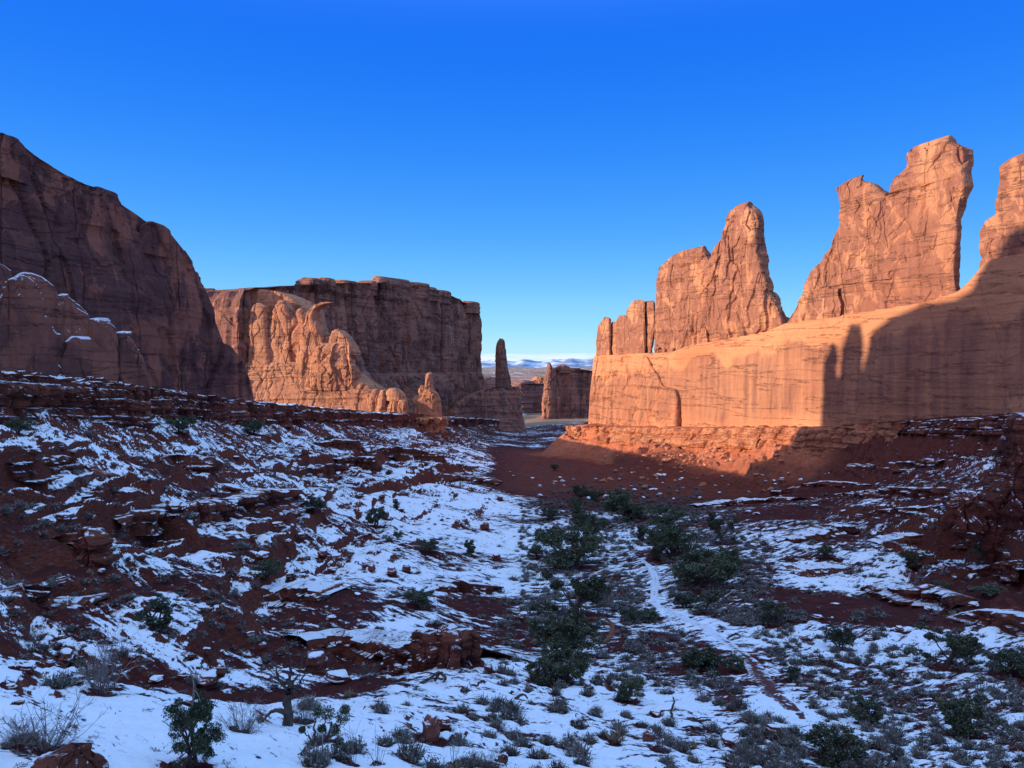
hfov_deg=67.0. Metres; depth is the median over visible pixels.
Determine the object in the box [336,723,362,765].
bare shrub
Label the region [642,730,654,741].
boulder
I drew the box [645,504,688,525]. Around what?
juniper
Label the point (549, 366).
balanced rock
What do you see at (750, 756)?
sagebrush
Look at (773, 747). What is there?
sagebrush
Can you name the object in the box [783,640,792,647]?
sagebrush
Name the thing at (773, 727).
boulder
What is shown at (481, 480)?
rock ledge
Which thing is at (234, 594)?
sagebrush
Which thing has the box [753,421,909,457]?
rock bench
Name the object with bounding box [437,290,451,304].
cap rock
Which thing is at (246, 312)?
rock fin
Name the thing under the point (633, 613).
juniper
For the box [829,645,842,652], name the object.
sagebrush
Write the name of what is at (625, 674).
sagebrush
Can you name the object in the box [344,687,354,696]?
sagebrush
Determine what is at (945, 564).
rock ledge
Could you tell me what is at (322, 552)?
boulder
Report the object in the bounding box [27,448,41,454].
boulder
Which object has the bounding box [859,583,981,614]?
rock ledge
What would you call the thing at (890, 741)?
sagebrush
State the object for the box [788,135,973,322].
rock tower
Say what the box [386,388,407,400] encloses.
balanced boulder
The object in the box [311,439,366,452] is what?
rock ledge
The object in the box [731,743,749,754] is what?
sagebrush
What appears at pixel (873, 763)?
sagebrush
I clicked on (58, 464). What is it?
rock ledge
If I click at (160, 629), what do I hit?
sagebrush
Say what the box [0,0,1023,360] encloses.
sky
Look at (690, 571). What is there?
juniper
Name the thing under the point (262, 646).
boulder
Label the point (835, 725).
sagebrush
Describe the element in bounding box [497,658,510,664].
sagebrush
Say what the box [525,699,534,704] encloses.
sagebrush
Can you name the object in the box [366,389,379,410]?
rock pillar
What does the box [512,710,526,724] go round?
sagebrush
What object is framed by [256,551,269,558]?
boulder
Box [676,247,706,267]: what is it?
cap stone
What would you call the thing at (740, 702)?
sagebrush
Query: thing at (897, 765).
sagebrush
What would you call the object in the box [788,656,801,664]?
sagebrush
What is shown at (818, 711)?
sagebrush
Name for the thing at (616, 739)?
sagebrush
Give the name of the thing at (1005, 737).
sagebrush
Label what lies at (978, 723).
sagebrush
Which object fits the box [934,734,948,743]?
sagebrush
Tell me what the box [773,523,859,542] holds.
snow patch
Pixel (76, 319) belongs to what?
rock dome
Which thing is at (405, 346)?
mesa
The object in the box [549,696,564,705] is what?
sagebrush
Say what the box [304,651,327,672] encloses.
boulder
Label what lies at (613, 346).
rock finger
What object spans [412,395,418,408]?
boulder
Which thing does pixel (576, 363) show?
mountains
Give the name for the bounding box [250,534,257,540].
boulder
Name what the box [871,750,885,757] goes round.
sagebrush
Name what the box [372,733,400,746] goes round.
sagebrush
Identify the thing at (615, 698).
sagebrush
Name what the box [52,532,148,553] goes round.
rock ledge
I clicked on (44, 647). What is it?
sagebrush
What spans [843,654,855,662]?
sagebrush
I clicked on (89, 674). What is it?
sagebrush
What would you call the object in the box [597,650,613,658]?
sagebrush
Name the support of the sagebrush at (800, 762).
on the ground
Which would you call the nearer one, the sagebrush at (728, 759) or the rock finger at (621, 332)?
the sagebrush at (728, 759)
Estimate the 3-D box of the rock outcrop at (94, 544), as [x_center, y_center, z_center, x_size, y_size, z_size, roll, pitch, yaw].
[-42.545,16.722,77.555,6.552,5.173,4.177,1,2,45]
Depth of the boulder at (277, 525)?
120.50 m
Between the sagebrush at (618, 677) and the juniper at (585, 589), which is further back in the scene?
the juniper at (585, 589)
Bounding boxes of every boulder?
[6,683,16,689]
[15,699,24,704]
[20,663,36,672]
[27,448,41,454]
[44,660,55,667]
[55,512,76,524]
[56,576,66,584]
[57,635,66,639]
[59,648,77,664]
[71,674,85,682]
[91,608,100,614]
[97,568,105,574]
[113,441,120,446]
[128,653,135,658]
[137,553,145,559]
[148,675,163,682]
[177,670,190,682]
[182,429,189,434]
[185,697,194,705]
[187,653,193,658]
[196,671,217,690]
[203,647,210,655]
[216,664,225,675]
[219,483,243,492]
[226,523,234,530]
[246,631,254,638]
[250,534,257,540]
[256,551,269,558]
[258,642,266,650]
[272,521,284,529]
[284,538,291,547]
[286,572,294,580]
[297,532,304,540]
[301,447,308,454]
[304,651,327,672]
[317,548,327,557]
[324,669,351,684]
[326,567,335,571]
[326,615,335,619]
[333,553,342,560]
[343,584,350,589]
[362,561,369,567]
[368,562,375,571]
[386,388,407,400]
[387,565,396,573]
[393,664,402,673]
[402,564,410,572]
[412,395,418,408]
[422,713,439,742]
[438,716,451,728]
[480,521,488,529]
[484,663,492,671]
[491,553,500,559]
[498,752,507,764]
[518,611,527,620]
[584,680,590,688]
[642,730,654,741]
[649,709,660,716]
[721,732,739,743]
[765,724,780,734]
[793,569,802,574]
[798,634,807,639]
[812,614,823,619]
[845,594,851,599]
[855,514,862,519]
[863,635,872,639]
[894,625,903,631]
[924,605,931,610]
[968,601,979,607]
[970,631,977,635]
[1003,552,1009,557]
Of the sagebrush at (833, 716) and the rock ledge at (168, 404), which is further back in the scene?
the rock ledge at (168, 404)
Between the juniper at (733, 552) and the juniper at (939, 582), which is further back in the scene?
the juniper at (733, 552)
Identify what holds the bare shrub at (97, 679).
on the ground
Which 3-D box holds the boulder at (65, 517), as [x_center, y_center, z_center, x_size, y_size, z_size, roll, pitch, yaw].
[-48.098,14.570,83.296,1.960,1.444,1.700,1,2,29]
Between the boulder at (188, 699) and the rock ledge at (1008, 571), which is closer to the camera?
the boulder at (188, 699)
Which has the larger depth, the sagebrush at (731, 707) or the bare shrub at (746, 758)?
the sagebrush at (731, 707)
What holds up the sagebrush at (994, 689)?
on the ground
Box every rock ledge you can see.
[0,371,153,429]
[0,583,109,610]
[8,455,119,483]
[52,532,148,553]
[113,497,236,535]
[150,387,229,425]
[159,452,223,479]
[223,488,305,516]
[224,400,303,427]
[232,579,357,608]
[281,628,535,670]
[295,463,349,481]
[299,405,409,428]
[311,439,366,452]
[334,455,389,471]
[377,446,447,463]
[414,578,503,594]
[443,474,503,486]
[444,416,499,429]
[689,497,808,507]
[769,481,869,496]
[784,563,852,576]
[831,486,952,501]
[844,458,943,472]
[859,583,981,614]
[865,503,941,518]
[866,531,979,548]
[906,562,955,568]
[945,608,1023,637]
[972,560,1023,581]
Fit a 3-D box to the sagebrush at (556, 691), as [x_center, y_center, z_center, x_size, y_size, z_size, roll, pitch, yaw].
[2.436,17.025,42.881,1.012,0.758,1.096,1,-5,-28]
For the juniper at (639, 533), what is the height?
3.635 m
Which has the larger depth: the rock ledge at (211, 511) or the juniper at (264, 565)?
the rock ledge at (211, 511)
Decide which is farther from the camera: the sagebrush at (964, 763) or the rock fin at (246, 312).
the rock fin at (246, 312)
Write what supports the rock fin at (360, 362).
on the ground
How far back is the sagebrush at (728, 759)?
32.47 m
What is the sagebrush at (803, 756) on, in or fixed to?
on the ground
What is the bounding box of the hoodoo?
[417,390,442,416]
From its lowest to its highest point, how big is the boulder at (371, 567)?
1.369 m
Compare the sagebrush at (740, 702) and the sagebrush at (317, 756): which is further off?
the sagebrush at (740, 702)
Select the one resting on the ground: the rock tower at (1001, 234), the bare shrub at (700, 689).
the bare shrub at (700, 689)
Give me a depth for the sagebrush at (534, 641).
72.36 m
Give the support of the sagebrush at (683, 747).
on the ground
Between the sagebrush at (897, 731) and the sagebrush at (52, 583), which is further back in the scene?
the sagebrush at (52, 583)
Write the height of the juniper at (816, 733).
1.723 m
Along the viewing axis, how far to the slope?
109.54 m
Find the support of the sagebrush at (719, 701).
on the ground
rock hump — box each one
[0,133,32,185]
[81,186,123,231]
[138,221,175,258]
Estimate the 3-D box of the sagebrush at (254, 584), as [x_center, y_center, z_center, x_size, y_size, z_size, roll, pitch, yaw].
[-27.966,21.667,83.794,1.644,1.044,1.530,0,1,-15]
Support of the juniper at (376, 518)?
on the ground
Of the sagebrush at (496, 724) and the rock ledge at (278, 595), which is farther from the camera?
the rock ledge at (278, 595)
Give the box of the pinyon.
[298,704,353,755]
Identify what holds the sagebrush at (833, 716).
on the ground
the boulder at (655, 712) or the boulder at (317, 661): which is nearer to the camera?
the boulder at (655, 712)
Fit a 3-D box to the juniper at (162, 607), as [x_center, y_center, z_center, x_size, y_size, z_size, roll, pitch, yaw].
[-28.277,18.220,61.247,3.099,2.985,2.567,0,1,-20]
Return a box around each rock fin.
[239,290,249,333]
[248,303,270,364]
[269,300,296,362]
[294,308,307,318]
[295,302,333,379]
[307,343,361,390]
[324,336,329,342]
[329,329,360,354]
[354,355,411,412]
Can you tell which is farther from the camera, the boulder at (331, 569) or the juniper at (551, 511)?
the juniper at (551, 511)
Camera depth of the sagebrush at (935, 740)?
44.67 m
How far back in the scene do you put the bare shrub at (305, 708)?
28.86 m
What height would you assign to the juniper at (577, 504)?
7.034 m
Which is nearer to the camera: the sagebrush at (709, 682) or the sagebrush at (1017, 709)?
the sagebrush at (1017, 709)
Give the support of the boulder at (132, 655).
on the ground
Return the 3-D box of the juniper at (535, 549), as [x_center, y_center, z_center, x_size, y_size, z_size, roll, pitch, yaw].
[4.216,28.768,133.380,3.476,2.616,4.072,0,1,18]
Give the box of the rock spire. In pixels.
[495,338,511,388]
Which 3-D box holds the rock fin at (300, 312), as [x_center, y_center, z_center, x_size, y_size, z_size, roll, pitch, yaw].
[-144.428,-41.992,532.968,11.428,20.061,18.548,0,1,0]
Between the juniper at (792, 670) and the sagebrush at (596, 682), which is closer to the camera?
the sagebrush at (596, 682)
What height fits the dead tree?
3.301 m
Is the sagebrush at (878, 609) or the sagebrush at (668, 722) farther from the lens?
the sagebrush at (878, 609)
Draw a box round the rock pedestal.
[415,416,448,434]
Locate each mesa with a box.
[207,281,487,415]
[484,377,494,387]
[511,380,543,413]
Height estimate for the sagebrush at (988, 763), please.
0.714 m
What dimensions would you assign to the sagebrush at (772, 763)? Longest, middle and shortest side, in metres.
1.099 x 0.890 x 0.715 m
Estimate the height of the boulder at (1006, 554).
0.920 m
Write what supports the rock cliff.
on the ground
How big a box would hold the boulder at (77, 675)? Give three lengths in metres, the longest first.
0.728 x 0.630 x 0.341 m
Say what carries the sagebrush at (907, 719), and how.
on the ground
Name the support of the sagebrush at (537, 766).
on the ground
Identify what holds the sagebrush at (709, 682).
on the ground
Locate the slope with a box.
[975,413,1023,564]
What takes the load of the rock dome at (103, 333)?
on the ground
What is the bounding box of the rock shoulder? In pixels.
[252,289,328,331]
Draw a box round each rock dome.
[0,264,12,371]
[8,272,63,375]
[58,293,89,341]
[60,336,119,381]
[88,317,118,381]
[117,330,150,414]
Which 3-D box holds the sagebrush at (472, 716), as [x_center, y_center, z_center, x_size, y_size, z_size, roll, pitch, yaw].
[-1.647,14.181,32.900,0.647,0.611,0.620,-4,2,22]
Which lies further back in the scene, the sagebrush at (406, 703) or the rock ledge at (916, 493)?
the rock ledge at (916, 493)
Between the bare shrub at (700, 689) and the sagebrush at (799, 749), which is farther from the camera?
the bare shrub at (700, 689)
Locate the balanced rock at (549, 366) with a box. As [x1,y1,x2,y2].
[547,363,552,371]
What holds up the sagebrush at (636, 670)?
on the ground
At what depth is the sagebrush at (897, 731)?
46.23 m
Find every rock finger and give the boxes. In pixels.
[418,385,424,395]
[424,372,433,390]
[596,317,610,355]
[610,322,615,354]
[615,315,628,354]
[626,299,645,353]
[645,301,654,352]
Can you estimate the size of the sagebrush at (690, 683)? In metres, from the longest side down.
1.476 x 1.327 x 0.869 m
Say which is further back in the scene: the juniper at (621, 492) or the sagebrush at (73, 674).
the juniper at (621, 492)
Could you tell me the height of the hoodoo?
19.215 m
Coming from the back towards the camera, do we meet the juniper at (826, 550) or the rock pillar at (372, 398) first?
the rock pillar at (372, 398)
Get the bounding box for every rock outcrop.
[31,742,108,767]
[71,526,114,566]
[407,628,438,673]
[435,623,484,669]
[938,488,993,532]
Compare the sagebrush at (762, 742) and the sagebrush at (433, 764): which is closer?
the sagebrush at (433, 764)
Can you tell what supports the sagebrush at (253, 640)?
on the ground
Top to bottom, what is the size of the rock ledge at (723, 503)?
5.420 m
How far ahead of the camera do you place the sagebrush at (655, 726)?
35.58 m
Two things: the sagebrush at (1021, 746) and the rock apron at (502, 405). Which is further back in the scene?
the rock apron at (502, 405)
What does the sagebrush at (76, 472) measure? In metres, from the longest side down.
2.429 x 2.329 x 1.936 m
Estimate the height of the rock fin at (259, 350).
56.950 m
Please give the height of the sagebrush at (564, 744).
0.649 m
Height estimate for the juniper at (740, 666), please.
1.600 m
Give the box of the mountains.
[481,358,592,367]
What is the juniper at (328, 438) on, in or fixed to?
on the ground
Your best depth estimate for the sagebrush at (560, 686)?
45.71 m
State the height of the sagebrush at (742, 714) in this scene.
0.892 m
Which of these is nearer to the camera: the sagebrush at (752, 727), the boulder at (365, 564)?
the sagebrush at (752, 727)
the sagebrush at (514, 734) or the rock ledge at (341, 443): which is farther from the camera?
the rock ledge at (341, 443)
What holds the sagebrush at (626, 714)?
on the ground
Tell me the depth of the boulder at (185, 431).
168.97 m
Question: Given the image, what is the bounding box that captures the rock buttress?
[589,356,680,427]
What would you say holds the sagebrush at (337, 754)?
on the ground
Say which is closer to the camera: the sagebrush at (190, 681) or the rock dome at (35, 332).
the sagebrush at (190, 681)
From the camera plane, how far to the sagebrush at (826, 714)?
49.42 m
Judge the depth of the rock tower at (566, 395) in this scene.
953.52 m
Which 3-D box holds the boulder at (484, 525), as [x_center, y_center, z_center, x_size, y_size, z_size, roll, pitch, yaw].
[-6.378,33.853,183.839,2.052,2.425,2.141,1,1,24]
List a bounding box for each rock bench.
[565,425,613,438]
[599,426,759,448]
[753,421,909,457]
[898,415,1006,454]
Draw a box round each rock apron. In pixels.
[245,362,388,411]
[448,387,526,431]
[541,417,587,419]
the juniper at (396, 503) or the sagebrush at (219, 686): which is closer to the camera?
the sagebrush at (219, 686)
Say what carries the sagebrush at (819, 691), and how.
on the ground
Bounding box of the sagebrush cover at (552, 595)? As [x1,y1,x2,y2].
[0,427,1023,767]
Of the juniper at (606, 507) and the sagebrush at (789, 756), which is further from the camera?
the juniper at (606, 507)
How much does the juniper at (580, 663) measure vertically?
2.307 m
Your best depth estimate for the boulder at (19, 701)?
22.92 m
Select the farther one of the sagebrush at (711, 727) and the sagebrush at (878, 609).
the sagebrush at (878, 609)
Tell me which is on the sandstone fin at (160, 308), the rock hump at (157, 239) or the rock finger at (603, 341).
the rock hump at (157, 239)
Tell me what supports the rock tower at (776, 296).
attached to the sandstone wall
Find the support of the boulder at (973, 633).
on the ground
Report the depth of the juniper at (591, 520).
156.13 m
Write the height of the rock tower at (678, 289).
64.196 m
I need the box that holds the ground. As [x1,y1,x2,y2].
[0,367,1023,767]
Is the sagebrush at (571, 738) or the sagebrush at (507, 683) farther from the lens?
the sagebrush at (507, 683)
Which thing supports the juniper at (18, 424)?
on the ground
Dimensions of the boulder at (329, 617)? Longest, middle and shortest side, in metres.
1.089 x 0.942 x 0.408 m
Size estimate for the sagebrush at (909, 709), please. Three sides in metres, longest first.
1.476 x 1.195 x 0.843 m
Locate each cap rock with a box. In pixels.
[295,277,323,284]
[318,277,335,288]
[335,280,357,294]
[358,280,377,295]
[371,276,412,300]
[412,282,429,298]
[428,287,438,300]
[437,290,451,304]
[462,301,479,313]
[555,364,571,372]
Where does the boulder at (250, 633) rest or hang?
on the ground
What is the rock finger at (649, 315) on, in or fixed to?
attached to the sandstone wall
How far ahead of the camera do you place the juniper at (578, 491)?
251.00 m
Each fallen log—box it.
[418,671,446,683]
[514,693,527,700]
[670,697,710,724]
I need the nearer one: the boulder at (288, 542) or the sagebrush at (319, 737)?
the sagebrush at (319, 737)
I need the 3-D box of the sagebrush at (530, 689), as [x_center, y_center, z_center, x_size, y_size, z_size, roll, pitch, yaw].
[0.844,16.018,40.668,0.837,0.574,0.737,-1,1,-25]
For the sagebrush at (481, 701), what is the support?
on the ground
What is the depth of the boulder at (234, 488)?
140.88 m
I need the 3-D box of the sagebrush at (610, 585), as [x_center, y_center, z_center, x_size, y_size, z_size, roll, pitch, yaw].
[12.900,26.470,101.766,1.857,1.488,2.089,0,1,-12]
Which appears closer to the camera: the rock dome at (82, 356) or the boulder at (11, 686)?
the boulder at (11, 686)
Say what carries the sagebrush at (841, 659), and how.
on the ground
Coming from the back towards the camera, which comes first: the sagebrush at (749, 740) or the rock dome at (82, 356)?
the rock dome at (82, 356)
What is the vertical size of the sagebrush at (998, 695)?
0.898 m
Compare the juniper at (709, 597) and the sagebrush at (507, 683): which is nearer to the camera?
the sagebrush at (507, 683)
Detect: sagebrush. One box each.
[0,505,13,513]
[0,546,10,555]
[3,578,17,585]
[11,498,29,508]
[37,670,82,689]
[38,639,52,652]
[44,575,59,586]
[61,668,79,685]
[70,468,84,475]
[72,662,120,683]
[116,528,128,537]
[150,626,167,632]
[184,671,199,685]
[215,681,224,689]
[228,590,240,597]
[234,540,245,547]
[248,634,260,643]
[250,580,258,587]
[297,737,336,767]
[298,693,324,709]
[303,731,329,746]
[326,731,342,739]
[327,740,350,762]
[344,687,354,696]
[345,734,370,755]
[368,699,388,709]
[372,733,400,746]
[373,702,394,713]
[389,724,415,739]
[391,733,434,767]
[396,730,417,744]
[402,700,410,705]
[419,755,449,767]
[447,759,465,767]
[451,731,473,746]
[454,701,473,712]
[457,752,475,767]
[463,748,482,767]
[468,712,477,720]
[470,693,489,705]
[481,729,497,738]
[485,702,504,712]
[485,711,503,722]
[485,718,509,730]
[486,694,508,709]
[494,663,507,673]
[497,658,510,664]
[497,678,512,686]
[498,703,518,721]
[498,740,527,756]
[501,696,526,714]
[505,667,514,676]
[505,725,523,740]
[510,734,533,748]
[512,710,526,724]
[523,684,533,692]
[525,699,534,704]
[525,745,541,758]
[529,764,543,767]
[530,638,542,646]
[535,746,550,758]
[539,733,558,745]
[546,702,555,710]
[546,756,567,767]
[547,685,563,695]
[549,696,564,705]
[551,678,569,688]
[553,701,569,714]
[555,739,570,751]
[559,730,579,747]
[562,738,595,759]
[572,716,588,729]
[573,747,593,767]
[576,679,584,685]
[579,686,596,697]
[581,729,597,744]
[587,706,604,719]
[588,676,605,686]
[595,728,609,737]
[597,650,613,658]
[603,725,627,744]
[605,675,615,686]
[606,581,614,589]
[608,718,628,732]
[610,692,621,700]
[614,674,623,680]
[614,726,629,735]
[618,670,630,677]
[620,615,631,622]
[621,709,631,719]
[628,674,644,686]
[631,665,644,673]
[636,718,648,728]
[645,722,667,734]
[655,752,674,765]
[657,731,680,748]
[662,715,677,727]
[665,760,680,767]
[672,738,693,754]
[674,628,687,637]
[684,679,699,686]
[689,736,697,747]
[689,752,703,763]
[692,675,703,681]
[696,693,712,701]
[699,677,717,686]
[699,732,724,749]
[704,720,724,732]
[712,695,725,705]
[720,750,740,763]
[726,682,745,694]
[726,702,737,709]
[727,756,744,767]
[729,695,751,709]
[730,616,742,625]
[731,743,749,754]
[735,707,759,720]
[736,726,749,736]
[737,738,749,746]
[739,709,761,724]
[739,748,758,764]
[740,736,756,746]
[740,759,752,767]
[743,720,760,732]
[747,729,764,740]
[749,741,763,751]
[751,749,763,756]
[753,751,778,767]
[756,713,776,723]
[756,736,766,744]
[757,719,776,727]
[757,722,775,739]
[761,709,773,717]
[762,740,787,755]
[764,758,779,767]
[764,761,781,767]
[768,725,787,740]
[772,713,789,723]
[774,755,788,765]
[781,747,795,756]
[782,733,798,743]
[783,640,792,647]
[784,720,803,738]
[784,737,804,751]
[784,752,799,762]
[786,755,807,767]
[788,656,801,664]
[790,742,810,758]
[795,751,807,759]
[812,689,824,695]
[815,706,825,713]
[818,707,832,718]
[824,656,834,664]
[827,720,840,731]
[828,711,839,720]
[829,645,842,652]
[835,656,848,662]
[842,757,860,767]
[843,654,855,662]
[845,755,861,765]
[850,610,867,618]
[850,656,862,663]
[856,755,890,767]
[857,719,876,731]
[865,643,882,653]
[868,734,892,752]
[871,605,883,612]
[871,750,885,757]
[874,753,892,766]
[877,736,893,748]
[880,688,898,697]
[882,731,899,742]
[883,741,906,760]
[886,721,907,736]
[887,667,900,674]
[887,691,899,699]
[888,760,905,767]
[894,736,906,744]
[897,754,918,763]
[898,714,913,722]
[899,758,912,767]
[904,705,919,712]
[907,743,934,760]
[908,686,920,695]
[908,737,936,750]
[922,658,934,664]
[926,719,944,728]
[926,734,945,744]
[931,624,945,632]
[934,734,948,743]
[938,743,951,752]
[940,761,955,767]
[943,690,954,698]
[946,744,963,752]
[947,751,968,761]
[953,747,975,760]
[953,757,974,767]
[954,736,966,741]
[955,737,976,749]
[974,718,983,728]
[984,711,995,718]
[984,751,994,759]
[984,756,1003,767]
[985,683,1005,697]
[988,761,999,767]
[990,690,1008,699]
[990,744,1010,756]
[997,735,1011,741]
[999,757,1016,767]
[1002,680,1021,690]
[1010,730,1023,739]
[1011,704,1023,712]
[1011,751,1023,761]
[1013,720,1023,728]
[1014,740,1023,749]
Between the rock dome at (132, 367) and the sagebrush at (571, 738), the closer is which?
the sagebrush at (571, 738)
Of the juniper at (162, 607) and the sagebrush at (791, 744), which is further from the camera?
the juniper at (162, 607)
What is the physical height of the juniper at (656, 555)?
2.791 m
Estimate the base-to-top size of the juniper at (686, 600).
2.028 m
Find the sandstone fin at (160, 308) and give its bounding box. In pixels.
[0,149,253,400]
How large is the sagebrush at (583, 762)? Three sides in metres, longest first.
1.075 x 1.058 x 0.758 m
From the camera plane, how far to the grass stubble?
64.61 m
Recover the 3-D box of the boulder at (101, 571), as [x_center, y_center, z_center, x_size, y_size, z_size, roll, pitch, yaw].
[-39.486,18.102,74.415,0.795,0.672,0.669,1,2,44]
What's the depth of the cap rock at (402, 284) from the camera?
666.90 m
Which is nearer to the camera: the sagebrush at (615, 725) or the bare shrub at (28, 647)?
the sagebrush at (615, 725)
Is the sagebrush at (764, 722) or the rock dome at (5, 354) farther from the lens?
the rock dome at (5, 354)
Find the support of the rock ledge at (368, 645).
on the ground
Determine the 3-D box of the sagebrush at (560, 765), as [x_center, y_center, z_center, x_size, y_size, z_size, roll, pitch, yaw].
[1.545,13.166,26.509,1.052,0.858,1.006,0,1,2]
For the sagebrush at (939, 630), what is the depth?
79.04 m
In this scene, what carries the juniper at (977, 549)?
on the ground
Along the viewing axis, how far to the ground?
89.26 m
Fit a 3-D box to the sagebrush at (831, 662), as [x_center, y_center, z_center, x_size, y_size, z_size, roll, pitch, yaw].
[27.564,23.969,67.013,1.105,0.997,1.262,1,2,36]
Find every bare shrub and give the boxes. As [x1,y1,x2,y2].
[0,687,110,755]
[0,704,56,748]
[10,623,52,651]
[61,631,150,695]
[92,617,139,689]
[213,696,274,733]
[280,692,321,724]
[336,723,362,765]
[349,662,377,679]
[364,726,386,765]
[449,720,461,762]
[472,743,506,767]
[593,594,617,617]
[621,657,654,671]
[644,721,680,752]
[652,621,684,639]
[691,678,707,698]
[736,739,761,764]
[869,709,904,741]
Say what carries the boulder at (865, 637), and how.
on the ground
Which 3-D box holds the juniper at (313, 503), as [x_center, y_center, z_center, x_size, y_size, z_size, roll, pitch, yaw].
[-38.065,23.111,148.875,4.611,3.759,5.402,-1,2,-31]
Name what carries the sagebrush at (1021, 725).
on the ground
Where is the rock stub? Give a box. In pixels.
[512,386,521,400]
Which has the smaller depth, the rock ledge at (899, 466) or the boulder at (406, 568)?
the boulder at (406, 568)
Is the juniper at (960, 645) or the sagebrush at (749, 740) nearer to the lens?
the sagebrush at (749, 740)
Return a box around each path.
[578,616,614,643]
[641,560,804,718]
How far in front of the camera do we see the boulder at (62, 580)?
68.38 m
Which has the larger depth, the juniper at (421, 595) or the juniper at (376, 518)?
the juniper at (376, 518)
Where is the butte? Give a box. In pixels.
[530,376,544,382]
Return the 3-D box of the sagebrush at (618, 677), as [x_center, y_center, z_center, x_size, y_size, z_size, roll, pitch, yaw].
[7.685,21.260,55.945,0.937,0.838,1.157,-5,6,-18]
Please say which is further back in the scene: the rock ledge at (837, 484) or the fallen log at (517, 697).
the rock ledge at (837, 484)
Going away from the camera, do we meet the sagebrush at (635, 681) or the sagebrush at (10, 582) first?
the sagebrush at (635, 681)
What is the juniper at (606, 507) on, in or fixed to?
on the ground
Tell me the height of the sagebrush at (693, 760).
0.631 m
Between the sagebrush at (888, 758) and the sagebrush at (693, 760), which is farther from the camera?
the sagebrush at (888, 758)
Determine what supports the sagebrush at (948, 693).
on the ground
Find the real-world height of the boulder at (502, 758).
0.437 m
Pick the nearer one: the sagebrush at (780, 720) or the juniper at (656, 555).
the sagebrush at (780, 720)
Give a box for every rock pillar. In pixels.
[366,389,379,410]
[377,390,386,411]
[387,401,398,412]
[397,400,408,413]
[701,327,708,342]
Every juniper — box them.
[1,416,33,432]
[133,592,176,629]
[161,670,227,767]
[164,415,196,432]
[240,418,265,433]
[249,556,282,578]
[303,494,325,511]
[323,436,336,440]
[364,507,386,526]
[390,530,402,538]
[393,499,399,507]
[402,586,433,608]
[415,538,439,552]
[463,539,475,554]
[523,652,563,685]
[525,602,608,659]
[526,542,547,556]
[528,569,614,613]
[533,523,609,569]
[539,504,562,518]
[546,643,589,685]
[549,463,559,469]
[567,483,588,497]
[569,496,583,518]
[569,508,602,534]
[583,489,604,500]
[598,517,611,527]
[599,490,647,520]
[601,495,610,509]
[615,489,629,501]
[616,677,645,700]
[618,607,642,620]
[635,525,649,540]
[639,605,660,621]
[641,521,676,535]
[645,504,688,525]
[646,521,698,557]
[650,546,662,559]
[671,543,739,587]
[672,594,698,607]
[681,646,723,674]
[682,550,697,565]
[687,589,723,613]
[703,512,747,544]
[710,547,738,568]
[722,651,745,671]
[725,547,743,565]
[758,600,788,623]
[784,666,798,681]
[801,723,875,767]
[815,543,837,556]
[822,622,859,649]
[846,690,883,723]
[898,550,926,565]
[900,620,985,667]
[930,580,950,586]
[933,694,1003,736]
[968,545,997,555]
[970,583,1007,595]
[982,648,1023,676]
[988,451,996,458]
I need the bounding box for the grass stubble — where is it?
[0,439,1023,767]
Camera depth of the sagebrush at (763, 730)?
37.77 m
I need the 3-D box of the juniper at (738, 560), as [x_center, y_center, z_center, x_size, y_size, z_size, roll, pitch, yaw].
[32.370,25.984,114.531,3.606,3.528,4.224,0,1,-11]
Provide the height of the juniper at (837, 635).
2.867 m
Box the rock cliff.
[242,316,330,361]
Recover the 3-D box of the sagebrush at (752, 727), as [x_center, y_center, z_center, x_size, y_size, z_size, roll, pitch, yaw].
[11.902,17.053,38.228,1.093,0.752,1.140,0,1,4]
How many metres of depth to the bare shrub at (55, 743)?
19.94 m
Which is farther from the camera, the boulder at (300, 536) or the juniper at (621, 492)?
the juniper at (621, 492)
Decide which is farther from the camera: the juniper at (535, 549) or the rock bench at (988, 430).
the rock bench at (988, 430)
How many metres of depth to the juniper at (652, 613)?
85.10 m
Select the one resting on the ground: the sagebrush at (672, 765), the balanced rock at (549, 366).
the sagebrush at (672, 765)
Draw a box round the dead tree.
[264,637,312,725]
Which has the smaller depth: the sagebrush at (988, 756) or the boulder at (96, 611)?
the sagebrush at (988, 756)
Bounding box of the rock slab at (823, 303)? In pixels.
[798,288,842,320]
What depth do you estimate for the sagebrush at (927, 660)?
68.17 m
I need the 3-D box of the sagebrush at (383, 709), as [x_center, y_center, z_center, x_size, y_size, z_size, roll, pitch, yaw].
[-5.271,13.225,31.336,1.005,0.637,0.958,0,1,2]
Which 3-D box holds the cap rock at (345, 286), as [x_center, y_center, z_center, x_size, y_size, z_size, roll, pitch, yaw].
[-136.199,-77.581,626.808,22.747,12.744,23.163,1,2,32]
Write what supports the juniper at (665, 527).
on the ground
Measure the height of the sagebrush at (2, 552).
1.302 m
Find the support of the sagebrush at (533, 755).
on the ground
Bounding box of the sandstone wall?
[588,253,1023,426]
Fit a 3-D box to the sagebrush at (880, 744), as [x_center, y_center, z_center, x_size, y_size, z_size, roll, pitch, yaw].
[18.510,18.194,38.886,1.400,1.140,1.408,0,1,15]
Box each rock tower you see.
[541,368,591,418]
[654,246,715,350]
[675,201,785,349]
[763,227,789,322]
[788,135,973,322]
[820,175,896,286]
[979,153,1023,268]
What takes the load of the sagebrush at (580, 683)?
on the ground
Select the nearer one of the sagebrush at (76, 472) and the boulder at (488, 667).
the boulder at (488, 667)
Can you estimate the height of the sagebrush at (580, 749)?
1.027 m
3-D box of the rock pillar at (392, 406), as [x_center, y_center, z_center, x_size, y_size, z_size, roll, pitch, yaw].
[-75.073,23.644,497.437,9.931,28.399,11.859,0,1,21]
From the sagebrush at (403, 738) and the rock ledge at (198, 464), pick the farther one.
the rock ledge at (198, 464)

